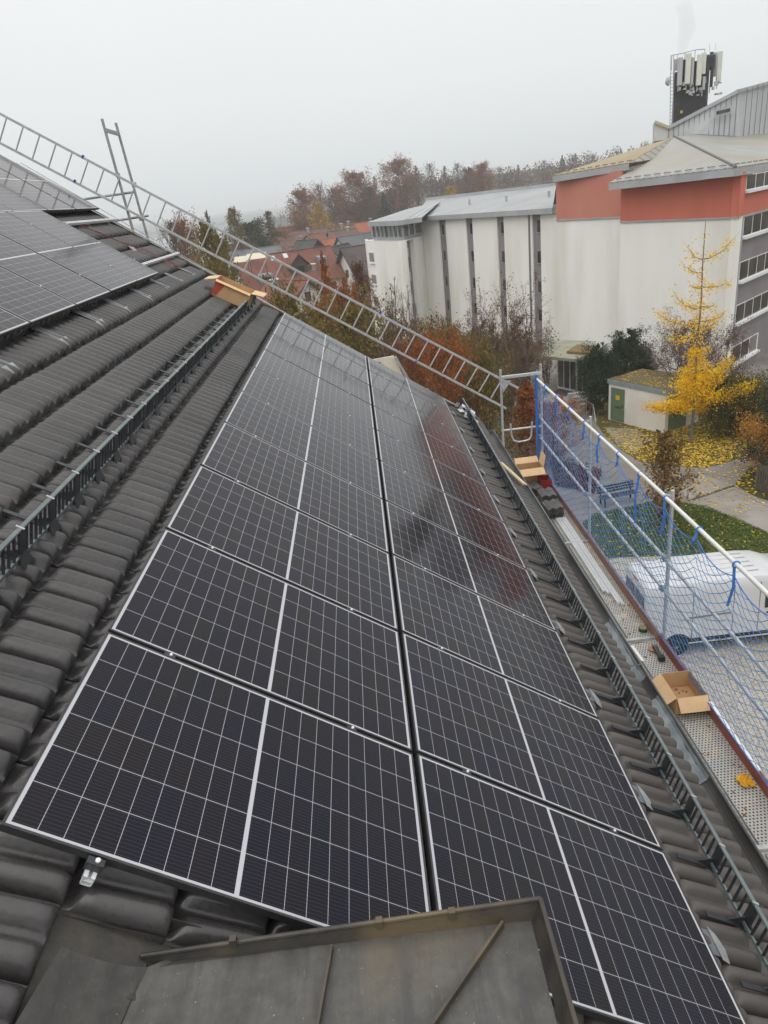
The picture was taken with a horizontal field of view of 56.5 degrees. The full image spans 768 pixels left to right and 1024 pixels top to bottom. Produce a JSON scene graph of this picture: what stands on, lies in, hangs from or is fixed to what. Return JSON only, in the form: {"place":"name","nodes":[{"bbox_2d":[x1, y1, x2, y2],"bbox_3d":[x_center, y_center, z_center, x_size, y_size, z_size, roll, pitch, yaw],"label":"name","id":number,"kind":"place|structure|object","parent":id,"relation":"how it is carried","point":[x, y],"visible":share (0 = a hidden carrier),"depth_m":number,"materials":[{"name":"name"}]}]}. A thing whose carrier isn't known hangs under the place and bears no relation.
{"place":"outdoors","nodes":[
{"label":"outdoors","id":0,"kind":"place"},
{"bbox_2d":[122,199,350,237],"bbox_3d":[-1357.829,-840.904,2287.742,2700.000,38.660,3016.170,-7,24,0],"label":"hill","id":1,"kind":"structure","parent":0,"point":[220,218],"depth_m":2005.64,"materials":[{"name":"white"}]},
{"bbox_2d":[0,0,767,225],"label":"sky","id":2,"kind":"structure","parent":0,"point":[216,106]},
{"bbox_2d":[337,163,641,365],"bbox_3d":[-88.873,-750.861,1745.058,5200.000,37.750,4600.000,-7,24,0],"label":"ground","id":3,"kind":"structure","parent":0,"point":[422,202],"depth_m":399.49,"materials":[{"name":"plant"}]},
{"bbox_2d":[83,119,148,240],"bbox_3d":[-4.274,-1.475,14.980,1.486,11.896,0.766,-7,24,0],"label":"gable scaffold","id":4,"kind":"object","parent":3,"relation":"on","point":[117,133],"visible":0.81,"depth_m":12.83,"materials":[{"name":"grey metal"}]},
{"bbox_2d":[169,207,202,264],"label":"broadleaf tree","id":5,"kind":"object","parent":3,"relation":"on","point":[182,228],"visible":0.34,"depth_m":110.04,"materials":[{"name":"green plant"}]},
{"bbox_2d":[187,217,242,282],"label":"willow","id":6,"kind":"object","parent":3,"relation":"on","point":[209,239],"visible":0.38,"depth_m":62.28,"materials":[{"name":"green plant"}]},
{"bbox_2d":[225,206,261,260],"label":"willow","id":7,"kind":"object","parent":3,"relation":"on","point":[233,222],"visible":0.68,"depth_m":150.82,"materials":[{"name":"green plant"}]},
{"bbox_2d":[221,209,288,268],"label":"broadleaf tree","id":8,"kind":"object","parent":3,"relation":"on","point":[249,228],"visible":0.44,"depth_m":164.96,"materials":[{"name":"green plant"}]},
{"bbox_2d":[242,263,324,327],"bbox_3d":[-4.883,-7.130,39.272,5.599,12.218,6.830,-1,25,14],"label":"leafy shrub","id":9,"kind":"object","parent":3,"relation":"on","point":[287,305],"visible":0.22,"depth_m":37.50,"materials":[{"name":"green plant"}]},
{"bbox_2d":[232,245,346,294],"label":"village house","id":10,"kind":"structure","parent":3,"relation":"on","point":[300,259],"depth_m":126.47,"materials":[{"name":"red tile"}]},
{"bbox_2d":[257,278,331,322],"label":"village house","id":11,"kind":"structure","parent":3,"relation":"on","point":[302,284],"depth_m":95.02,"materials":[{"name":"red tile"}]},
{"bbox_2d":[276,179,323,231],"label":"broadleaf tree","id":12,"kind":"object","parent":3,"relation":"on","point":[298,218],"visible":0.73,"depth_m":235.06,"materials":[{"name":"brown plant"}]},
{"bbox_2d":[322,165,383,224],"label":"broadleaf tree","id":13,"kind":"object","parent":3,"relation":"on","point":[354,182],"visible":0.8,"depth_m":250.49,"materials":[{"name":"brown plant"}]},
{"bbox_2d":[336,244,369,296],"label":"village house","id":14,"kind":"structure","parent":3,"relation":"on","point":[348,255],"depth_m":126.29,"materials":[{"name":"white paint"}]},
{"bbox_2d":[350,257,382,341],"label":"broadleaf tree","id":15,"kind":"object","parent":3,"relation":"on","point":[357,269],"visible":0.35,"depth_m":62.47,"materials":[{"name":"brown plant"}]},
{"bbox_2d":[350,185,387,221],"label":"broadleaf tree","id":16,"kind":"object","parent":3,"relation":"on","point":[370,202],"visible":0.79,"depth_m":246.93,"materials":[{"name":"brown plant"}]},
{"bbox_2d":[350,297,420,377],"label":"bare shrub","id":17,"kind":"object","parent":3,"relation":"on","point":[376,328],"visible":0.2,"depth_m":41.14,"materials":[{"name":"brown plant"}]},
{"bbox_2d":[374,152,422,212],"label":"broadleaf tree","id":18,"kind":"object","parent":3,"relation":"on","point":[396,164],"visible":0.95,"depth_m":263.23,"materials":[{"name":"brown plant"}]},
{"bbox_2d":[390,305,509,432],"bbox_3d":[3.608,-6.328,38.784,5.954,8.933,7.263,-20,27,-28],"label":"leafy shrub","id":19,"kind":"object","parent":3,"relation":"on","point":[447,334],"visible":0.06,"depth_m":37.95,"materials":[{"name":"brown plant"}]},
{"bbox_2d":[365,183,557,342],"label":"white wing","id":20,"kind":"structure","parent":3,"relation":"on","point":[433,252],"depth_m":73.47,"materials":[{"name":"white paint"}]},
{"bbox_2d":[293,141,652,222],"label":"distant wood","id":21,"kind":"object","parent":3,"relation":"on","point":[509,183],"visible":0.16,"depth_m":333.39,"materials":[{"name":"brown plant"}]},
{"bbox_2d":[429,323,533,462],"bbox_3d":[4.611,-3.554,32.004,5.132,9.182,4.207,17,33,43],"label":"leafy shrub","id":22,"kind":"object","parent":3,"relation":"on","point":[487,363],"visible":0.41,"depth_m":31.03,"materials":[{"name":"brown plant"}]},
{"bbox_2d":[466,159,497,191],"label":"broadleaf tree","id":23,"kind":"object","parent":3,"relation":"on","point":[481,173],"visible":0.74,"depth_m":262.68,"materials":[{"name":"brown plant"}]},
{"bbox_2d":[553,133,767,375],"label":"red topped block","id":24,"kind":"structure","parent":3,"relation":"on","point":[623,237],"depth_m":51.31,"materials":[{"name":"paint"}]},
{"bbox_2d":[665,44,722,123],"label":"antenna chimney","id":25,"kind":"object","parent":24,"relation":"on","point":[691,84],"visible":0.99,"depth_m":70.67,"materials":[{"name":"metal"}]},
{"bbox_2d":[653,81,767,142],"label":"roof penthouse","id":26,"kind":"object","parent":24,"relation":"on","point":[741,111],"visible":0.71,"depth_m":63.26,"materials":[{"name":"grey metal"}]},
{"bbox_2d":[735,291,767,326],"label":"window","id":27,"kind":"structure","parent":24,"relation":"in","point":[757,305],"depth_m":50.05,"materials":[{"name":"white"}]},
{"bbox_2d":[738,252,767,283],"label":"window","id":28,"kind":"structure","parent":24,"relation":"in","point":[752,268],"depth_m":48.61,"materials":[{"name":"white"}]},
{"bbox_2d":[742,211,767,239],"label":"window","id":29,"kind":"structure","parent":24,"relation":"in","point":[754,225],"depth_m":47.23,"materials":[{"name":"white"}]},
{"bbox_2d":[417,353,767,559],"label":"paving","id":30,"kind":"structure","parent":0,"point":[629,472],"depth_m":36.71,"materials":[{"name":"grey concrete"}]},
{"bbox_2d":[321,255,374,352],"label":"rust coloured tree","id":31,"kind":"object","parent":30,"relation":"on","point":[342,290],"visible":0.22,"depth_m":43.82,"materials":[{"name":"brown plant"}]},
{"bbox_2d":[291,277,421,377],"bbox_3d":[-1.215,-5.607,35.679,8.162,11.473,6.691,-11,24,-9],"label":"leafy shrub","id":32,"kind":"object","parent":30,"relation":"on","point":[353,342],"visible":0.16,"depth_m":33.77,"materials":[{"name":"brown plant"}]},
{"bbox_2d":[0,210,767,1023],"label":"tiled house","id":33,"kind":"structure","parent":30,"relation":"on","point":[114,946],"depth_m":3.55,"materials":[{"name":"tile"}]},
{"bbox_2d":[79,869,96,886],"bbox_3d":[-1.207,-1.067,7.733,0.180,0.087,11.675,26,20,-13],"label":"mounting rail","id":34,"kind":"object","parent":33,"relation":"attached to","point":[88,878],"visible":0.07,"depth_m":2.38,"materials":[{"name":"metal"}]},
{"bbox_2d":[0,631,430,928],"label":"solar module","id":35,"kind":"object","parent":34,"relation":"attached to","point":[167,768],"visible":0.81,"depth_m":2.91,"materials":[{"name":"black glass"}]},
{"bbox_2d":[165,465,397,630],"bbox_3d":[-0.663,0.222,5.168,1.662,0.044,1.159,26,20,-13],"label":"solar module","id":36,"kind":"object","parent":34,"relation":"attached to","point":[234,519],"visible":0.82,"depth_m":5.06,"materials":[{"name":"black glass"}]},
{"bbox_2d":[0,295,256,582],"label":"snow guard","id":37,"kind":"object","parent":33,"relation":"on","point":[96,462],"visible":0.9,"depth_m":4.71,"materials":[{"name":"metal"}]},
{"bbox_2d":[142,252,179,265],"bbox_3d":[-3.422,-2.787,8.726,0.180,0.087,8.970,26,20,-13],"label":"mounting rail","id":38,"kind":"object","parent":33,"relation":"attached to","point":[158,260],"visible":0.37,"depth_m":11.55,"materials":[{"name":"metal"}]},
{"bbox_2d":[0,308,30,337],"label":"solar module","id":39,"kind":"object","parent":38,"relation":"attached to","point":[10,323],"visible":1,"depth_m":6.00,"materials":[{"name":"black glass"}]},
{"bbox_2d":[0,266,76,325],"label":"solar module","id":40,"kind":"object","parent":38,"relation":"attached to","point":[27,300],"visible":1,"depth_m":6.74,"materials":[{"name":"black glass"}]},
{"bbox_2d":[0,234,110,307],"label":"solar module","id":41,"kind":"object","parent":38,"relation":"attached to","point":[78,290],"visible":1,"depth_m":7.69,"materials":[{"name":"black glass"}]},
{"bbox_2d":[0,212,137,292],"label":"solar module","id":42,"kind":"object","parent":38,"relation":"attached to","point":[57,251],"visible":0.98,"depth_m":8.66,"materials":[{"name":"black glass"}]},
{"bbox_2d":[7,210,158,282],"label":"solar module","id":43,"kind":"object","parent":38,"relation":"on","point":[63,231],"visible":0.94,"depth_m":9.67,"materials":[{"name":"black glass"}]},
{"bbox_2d":[205,275,266,306],"bbox_3d":[-2.459,-3.615,11.730,0.976,0.311,0.421,22,24,-9],"label":"cardboard box","id":44,"kind":"object","parent":33,"relation":"on","point":[231,291],"visible":0.94,"depth_m":11.60,"materials":[{"name":"brown cardboard"}]},
{"bbox_2d":[450,396,767,994],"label":"snow guard","id":45,"kind":"object","parent":33,"relation":"attached to","point":[745,921],"visible":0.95,"depth_m":5.46,"materials":[{"name":"metal"}]},
{"bbox_2d":[356,307,438,391],"bbox_3d":[0.259,-6.285,37.962,6.183,9.267,5.916,-14,25,-15],"label":"bare shrub","id":46,"kind":"object","parent":30,"relation":"on","point":[404,333],"visible":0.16,"depth_m":36.31,"materials":[{"name":"brown plant"}]},
{"bbox_2d":[378,308,446,396],"bbox_3d":[1.895,-4.956,34.239,3.382,9.422,3.862,-10,24,-8],"label":"rust coloured tree","id":47,"kind":"object","parent":30,"relation":"on","point":[412,365],"visible":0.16,"depth_m":32.90,"materials":[{"name":"brown plant"}]},
{"bbox_2d":[410,303,501,441],"bbox_3d":[3.015,-4.017,31.044,4.417,10.057,3.868,-5,24,4],"label":"rust coloured tree","id":48,"kind":"object","parent":30,"relation":"on","point":[441,356],"visible":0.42,"depth_m":29.88,"materials":[{"name":"brown plant"}]},
{"bbox_2d":[457,273,506,380],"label":"bare shrub","id":49,"kind":"object","parent":30,"relation":"on","point":[480,317],"visible":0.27,"depth_m":47.17,"materials":[{"name":"brown plant"}]},
{"bbox_2d":[458,313,524,430],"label":"bare shrub","id":50,"kind":"object","parent":30,"relation":"on","point":[492,326],"visible":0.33,"depth_m":40.66,"materials":[{"name":"brown plant"}]},
{"bbox_2d":[449,306,567,424],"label":"bare shrub","id":51,"kind":"object","parent":30,"relation":"on","point":[516,321],"visible":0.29,"depth_m":43.66,"materials":[{"name":"brown plant"}]},
{"bbox_2d":[492,259,548,403],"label":"bare shrub","id":52,"kind":"object","parent":30,"relation":"on","point":[517,306],"visible":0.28,"depth_m":45.89,"materials":[{"name":"brown plant"}]},
{"bbox_2d":[491,326,559,447],"bbox_3d":[7.886,-7.029,40.263,4.142,7.096,3.964,12,30,37],"label":"bare shrub","id":53,"kind":"object","parent":30,"relation":"on","point":[530,362],"visible":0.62,"depth_m":39.40,"materials":[{"name":"brown plant"}]},
{"bbox_2d":[501,379,553,457],"bbox_3d":[7.658,-4.854,38.765,3.243,4.867,3.358,-6,24,1],"label":"rust coloured tree","id":54,"kind":"object","parent":30,"relation":"on","point":[525,396],"visible":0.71,"depth_m":38.29,"materials":[{"name":"brown plant"}]},
{"bbox_2d":[504,384,607,463],"bbox_3d":[9.113,-4.415,37.459,5.008,4.276,4.386,-17,26,-22],"label":"rust coloured tree","id":55,"kind":"object","parent":30,"relation":"on","point":[552,418],"visible":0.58,"depth_m":37.16,"materials":[{"name":"brown plant"}]},
{"bbox_2d":[537,339,607,391],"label":"entrance pavilion","id":56,"kind":"structure","parent":30,"relation":"on","point":[566,362],"depth_m":50.81,"materials":[{"name":"paint"}]},
{"bbox_2d":[550,458,601,493],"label":"ground plants","id":57,"kind":"object","parent":30,"relation":"on","point":[567,480],"visible":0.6,"depth_m":36.05,"materials":[{"name":"green plant"}]},
{"bbox_2d":[571,338,625,413],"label":"dark conifer","id":58,"kind":"object","parent":30,"relation":"on","point":[598,362],"visible":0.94,"depth_m":44.44,"materials":[{"name":"green plant"}]},
{"bbox_2d":[597,379,767,467],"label":"leafy grass","id":59,"kind":"structure","parent":30,"relation":"on","point":[601,424],"depth_m":39.33,"materials":[{"name":"yellow plant"}]},
{"bbox_2d":[598,318,655,387],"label":"dark conifer","id":60,"kind":"object","parent":59,"relation":"on","point":[626,353],"visible":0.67,"depth_m":47.22,"materials":[{"name":"green plant"}]},
{"bbox_2d":[604,427,651,451],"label":"mossy slabs","id":61,"kind":"structure","parent":59,"relation":"on","point":[622,440],"depth_m":41.10,"materials":[{"name":"grey concrete"}]},
{"bbox_2d":[607,369,698,432],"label":"transformer shed","id":62,"kind":"structure","parent":59,"relation":"on","point":[627,398],"depth_m":42.01,"materials":[{"name":"white paint"}]},
{"bbox_2d":[610,387,624,421],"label":"door","id":63,"kind":"structure","parent":62,"relation":"in","point":[617,395],"depth_m":43.32,"materials":[{"name":"green paint"}]},
{"bbox_2d":[602,401,762,467],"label":"fallen leaves","id":64,"kind":"object","parent":59,"relation":"on","point":[702,447],"visible":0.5,"depth_m":38.93,"materials":[{"name":"yellow plant"}]},
{"bbox_2d":[636,307,732,381],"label":"plum tree","id":65,"kind":"object","parent":59,"relation":"on","point":[675,331],"visible":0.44,"depth_m":42.78,"materials":[{"name":"grey plant"}]},
{"bbox_2d":[638,221,759,442],"bbox_3d":[16.195,-8.992,37.061,5.924,11.392,3.370,-7,24,0],"label":"ginkgo","id":66,"kind":"object","parent":59,"relation":"on","point":[695,388],"visible":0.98,"depth_m":37.53,"materials":[{"name":"yellow plant"}]},
{"bbox_2d":[656,308,763,423],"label":"plum tree","id":67,"kind":"object","parent":59,"relation":"on","point":[727,343],"visible":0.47,"depth_m":40.37,"materials":[{"name":"grey plant"}]},
{"bbox_2d":[694,361,767,441],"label":"evergreen shrub","id":68,"kind":"object","parent":59,"relation":"on","point":[724,420],"visible":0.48,"depth_m":38.74,"materials":[{"name":"green plant"}]},
{"bbox_2d":[704,355,767,439],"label":"evergreen shrub","id":69,"kind":"object","parent":59,"relation":"on","point":[757,390],"visible":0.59,"depth_m":37.91,"materials":[{"name":"green plant"}]},
{"bbox_2d":[736,466,767,499],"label":"green island","id":70,"kind":"structure","parent":30,"relation":"on","point":[758,494],"depth_m":33.59,"materials":[{"name":"green plant"}]},
{"bbox_2d":[723,407,767,472],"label":"orange shrub","id":71,"kind":"object","parent":70,"relation":"on","point":[761,431],"visible":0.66,"depth_m":33.63,"materials":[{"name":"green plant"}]},
{"bbox_2d":[723,386,767,475],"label":"shrub","id":72,"kind":"object","parent":70,"relation":"on","point":[753,451],"visible":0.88,"depth_m":32.85,"materials":[{"name":"brown plant"}]},
{"bbox_2d":[582,500,767,557],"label":"lawn","id":73,"kind":"structure","parent":0,"point":[706,524],"depth_m":29.85,"materials":[{"name":"green plant"}]},
{"bbox_2d":[633,429,701,527],"bbox_3d":[11.684,-1.342,29.511,2.742,4.560,3.188,8,28,30],"label":"young oak","id":74,"kind":"object","parent":73,"relation":"on","point":[664,439],"visible":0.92,"depth_m":29.01,"materials":[{"name":"brown plant"}]},
{"bbox_2d":[609,553,767,854],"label":"gravel yard","id":75,"kind":"structure","parent":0,"point":[754,683],"depth_m":21.18,"materials":[{"name":"grey gravel"}]},
{"bbox_2d":[499,364,767,862],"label":"scaffold","id":76,"kind":"object","parent":75,"relation":"on","point":[716,741],"visible":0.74,"depth_m":8.60,"materials":[{"name":"metal"}]},
{"bbox_2d":[0,112,518,408],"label":"aluminium ladder","id":77,"kind":"object","parent":76,"relation":"attached to","point":[233,237],"visible":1,"depth_m":13.18,"materials":[{"name":"silver metal"}]},
{"bbox_2d":[514,451,545,481],"bbox_3d":[3.024,-0.863,14.704,0.550,0.657,0.662,-8,24,-2],"label":"cardboard box","id":78,"kind":"object","parent":76,"relation":"on","point":[531,468],"visible":0.62,"depth_m":14.69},
{"bbox_2d":[535,375,767,785],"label":"safety net","id":79,"kind":"object","parent":76,"relation":"hanging from","point":[731,590],"visible":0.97,"depth_m":8.98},
{"bbox_2d":[652,670,710,714],"bbox_3d":[3.446,2.143,8.342,0.492,0.240,0.579,-7,24,0],"label":"cardboard box","id":80,"kind":"object","parent":76,"relation":"on","point":[693,699],"visible":0.95,"depth_m":8.37,"materials":[{"name":"brown cardboard"}]},
{"bbox_2d":[625,550,767,654],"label":"parked van","id":81,"kind":"object","parent":75,"relation":"on","point":[754,564],"visible":0.64,"depth_m":22.07,"materials":[{"name":"white paint"}]},
{"bbox_2d":[681,473,767,531],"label":"footpath","id":82,"kind":"structure","parent":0,"point":[754,515],"depth_m":32.11,"materials":[{"name":"grey concrete"}]},
{"bbox_3d":[-0.360,-0.672,7.996,0.180,0.087,11.590,26,20,-13],"label":"mounting rail","id":83,"kind":"object","parent":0,"visible":0},
{"bbox_2d":[108,528,412,752],"bbox_3d":[-0.609,0.684,4.112,1.662,0.044,1.159,26,20,-13],"label":"solar module","id":84,"kind":"object","parent":83,"relation":"attached to","point":[208,608],"visible":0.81,"depth_m":3.98,"materials":[{"name":"black glass"}]},
{"bbox_2d":[200,422,388,552],"bbox_3d":[-0.717,-0.242,6.223,1.662,0.044,1.159,26,20,-13],"label":"solar module","id":85,"kind":"object","parent":83,"relation":"attached to","point":[253,462],"visible":0.86,"depth_m":6.13,"materials":[{"name":"black glass"}]},
{"bbox_2d":[224,391,382,498],"bbox_3d":[-0.771,-0.705,7.279,1.662,0.044,1.159,26,20,-13],"label":"solar module","id":86,"kind":"object","parent":83,"relation":"attached to","point":[277,428],"visible":0.84,"depth_m":7.20,"materials":[{"name":"black glass"}]},
{"bbox_2d":[241,367,377,458],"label":"solar module","id":87,"kind":"object","parent":83,"relation":"on","point":[277,393],"visible":0.8,"depth_m":8.27,"materials":[{"name":"black glass"}]},
{"bbox_2d":[254,349,373,428],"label":"solar module","id":88,"kind":"object","parent":83,"relation":"on","point":[306,382],"visible":0.84,"depth_m":9.33,"materials":[{"name":"black glass"}]},
{"bbox_2d":[264,334,371,404],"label":"solar module","id":89,"kind":"object","parent":83,"relation":"attached to","point":[312,364],"visible":0.88,"depth_m":10.38,"materials":[{"name":"black glass"}]},
{"bbox_2d":[273,322,368,384],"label":"solar module","id":90,"kind":"object","parent":83,"relation":"attached to","point":[321,352],"visible":0.88,"depth_m":11.45,"materials":[{"name":"black glass"}]},
{"bbox_2d":[279,312,367,368],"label":"solar module","id":91,"kind":"object","parent":83,"relation":"on","point":[318,336],"visible":0.79,"depth_m":12.51,"materials":[{"name":"black glass"}]},
{"bbox_3d":[1.119,0.046,8.386,0.180,0.087,11.590,26,20,-13],"label":"mounting rail","id":92,"kind":"object","parent":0,"visible":0},
{"bbox_2d":[367,356,450,412],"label":"solar module","id":93,"kind":"object","parent":92,"relation":"attached to","point":[402,381],"visible":0.92,"depth_m":12.92,"materials":[{"name":"black glass"}]},
{"bbox_2d":[370,386,471,456],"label":"solar module","id":94,"kind":"object","parent":92,"relation":"attached to","point":[394,407],"visible":0.9,"depth_m":10.80,"materials":[{"name":"black glass"}]},
{"bbox_2d":[373,406,485,485],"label":"solar module","id":95,"kind":"object","parent":92,"relation":"attached to","point":[407,434],"visible":0.94,"depth_m":9.73,"materials":[{"name":"black glass"}]},
{"bbox_2d":[375,430,503,521],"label":"solar module","id":96,"kind":"object","parent":92,"relation":"on","point":[422,467],"visible":0.95,"depth_m":8.67,"materials":[{"name":"black glass"}]},
{"bbox_2d":[379,460,525,568],"bbox_3d":[0.707,0.007,7.686,1.662,0.042,1.159,26,20,-13],"label":"solar module","id":97,"kind":"object","parent":92,"relation":"attached to","point":[404,490],"visible":0.94,"depth_m":7.61,"materials":[{"name":"black glass"}]},
{"bbox_2d":[384,500,555,630],"bbox_3d":[0.760,0.471,6.631,1.662,0.042,1.159,26,20,-13],"label":"solar module","id":98,"kind":"object","parent":92,"relation":"attached to","point":[413,538],"visible":0.91,"depth_m":6.55,"materials":[{"name":"black glass"}]},
{"bbox_2d":[390,554,598,718],"bbox_3d":[0.815,0.932,5.574,1.662,0.042,1.159,26,20,-13],"label":"solar module","id":99,"kind":"object","parent":92,"relation":"attached to","point":[464,623],"visible":0.95,"depth_m":5.48,"materials":[{"name":"black glass"}]},
{"bbox_2d":[414,753,746,1023],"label":"solar module","id":100,"kind":"object","parent":92,"relation":"attached to","point":[632,945],"visible":0.77,"depth_m":3.44,"materials":[{"name":"black glass"}]},
{"bbox_3d":[0.253,-0.375,8.157,0.180,0.087,11.590,26,20,-13],"label":"mounting rail","id":101,"kind":"object","parent":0,"visible":0},
{"bbox_2d":[368,370,460,432],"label":"solar module","id":102,"kind":"object","parent":101,"relation":"attached to","point":[408,398],"visible":0.98,"depth_m":11.86,"materials":[{"name":"black glass"}]},
{"bbox_2d":[400,632,662,850],"bbox_3d":[0.870,1.394,4.518,1.662,0.042,1.159,26,20,-13],"label":"solar module","id":103,"kind":"object","parent":101,"relation":"on","point":[495,728],"visible":0.93,"depth_m":4.40,"materials":[{"name":"black glass"}]},
{"bbox_3d":[-5.072,-3.556,8.212,0.180,0.087,8.800,26,20,-13],"label":"mounting rail","id":104,"kind":"object","parent":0,"visible":0},
{"bbox_2d":[0,185,47,211],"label":"solar module","id":105,"kind":"object","parent":104,"relation":"attached to","point":[11,200],"visible":0.78,"depth_m":9.80,"materials":[{"name":"black glass"}]},
{"bbox_2d":[0,169,75,211],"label":"solar module","id":106,"kind":"object","parent":104,"relation":"attached to","point":[48,202],"visible":1,"depth_m":10.71,"materials":[{"name":"black glass"}]},
{"bbox_2d":[0,155,98,210],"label":"solar module","id":107,"kind":"object","parent":104,"relation":"attached to","point":[76,202],"visible":0.98,"depth_m":11.68,"materials":[{"name":"grey glass"}]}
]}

